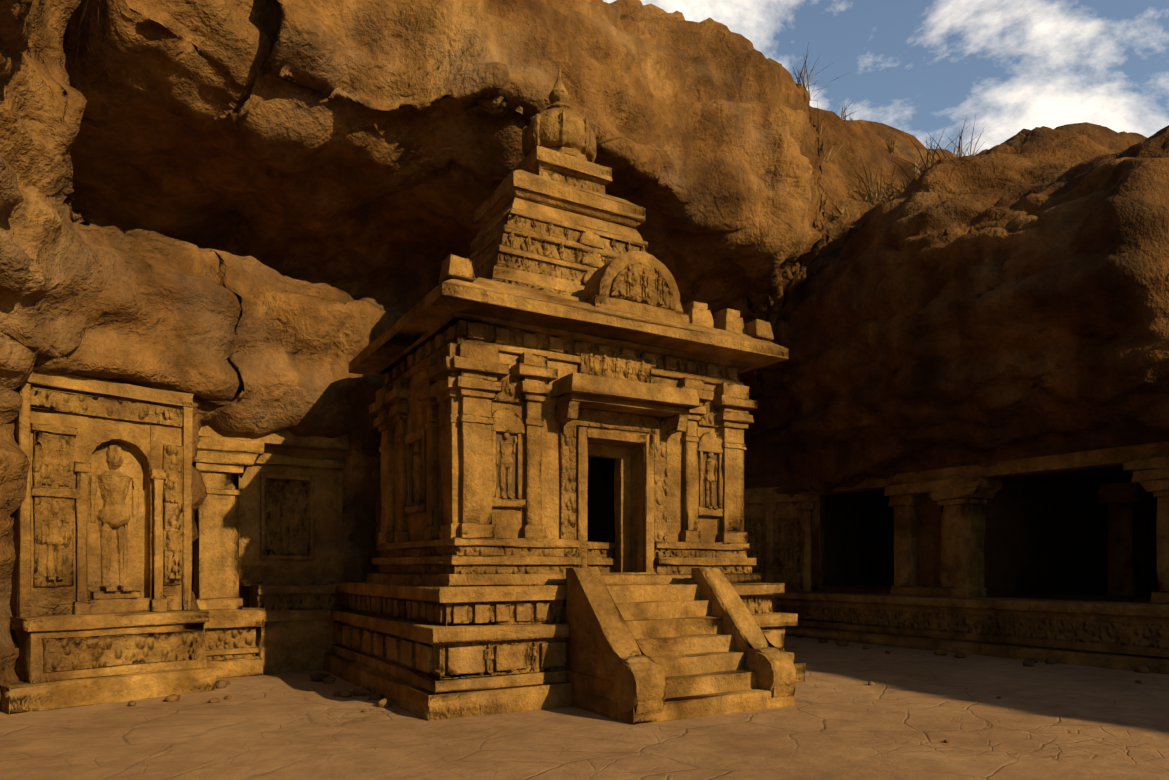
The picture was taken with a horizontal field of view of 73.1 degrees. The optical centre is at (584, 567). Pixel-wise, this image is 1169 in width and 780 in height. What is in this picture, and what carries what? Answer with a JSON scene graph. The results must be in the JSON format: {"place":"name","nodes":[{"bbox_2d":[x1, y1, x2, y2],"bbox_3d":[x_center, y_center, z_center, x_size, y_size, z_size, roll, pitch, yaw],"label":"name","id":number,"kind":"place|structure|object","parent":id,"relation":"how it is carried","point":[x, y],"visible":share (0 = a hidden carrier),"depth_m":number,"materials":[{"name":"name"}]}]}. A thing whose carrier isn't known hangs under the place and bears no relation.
{"place":"outdoors","nodes":[
{"label":"outdoors","id":0,"kind":"place"},
{"bbox_2d":[0,635,1168,779],"bbox_3d":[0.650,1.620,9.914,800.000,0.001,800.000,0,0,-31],"label":"ground","id":1,"kind":"structure","parent":0,"point":[907,713],"depth_m":7.66,"materials":[{"name":"stone"}]},
{"bbox_2d":[0,372,348,714],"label":"relief panel","id":2,"kind":"object","parent":1,"relation":"on","point":[103,612],"visible":0.98,"depth_m":10.39,"materials":[{"name":"stone"}]},
{"bbox_2d":[323,69,805,724],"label":"temple","id":3,"kind":"structure","parent":1,"relation":"on","point":[563,405],"depth_m":9.92,"materials":[{"name":"stone"}]},
{"bbox_2d":[3,635,1148,742],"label":"rubble stones","id":4,"kind":"object","parent":1,"relation":"on","point":[384,702],"visible":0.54,"depth_m":10.83,"materials":[{"name":"brown stone"}]},
{"bbox_2d":[0,0,1168,704],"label":"cliff rock","id":5,"kind":"object","parent":1,"relation":"on","point":[244,218],"visible":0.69,"depth_m":13.35,"materials":[{"name":"brown stone"}]},
{"bbox_2d":[789,43,984,216],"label":"dry shrubs","id":6,"kind":"object","parent":5,"relation":"on","point":[870,193],"visible":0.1,"depth_m":19.28,"materials":[{"name":"brown plant"}]},
{"bbox_2d":[744,441,1168,674],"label":"colonnade","id":7,"kind":"object","parent":1,"relation":"on","point":[1122,623],"visible":0.81,"depth_m":16.22,"materials":[{"name":"stone"}]},
{"bbox_2d":[603,0,1168,155],"label":"sky","id":8,"kind":"structure","parent":0,"point":[918,68],"materials":[{"name":"blue"}]}
]}

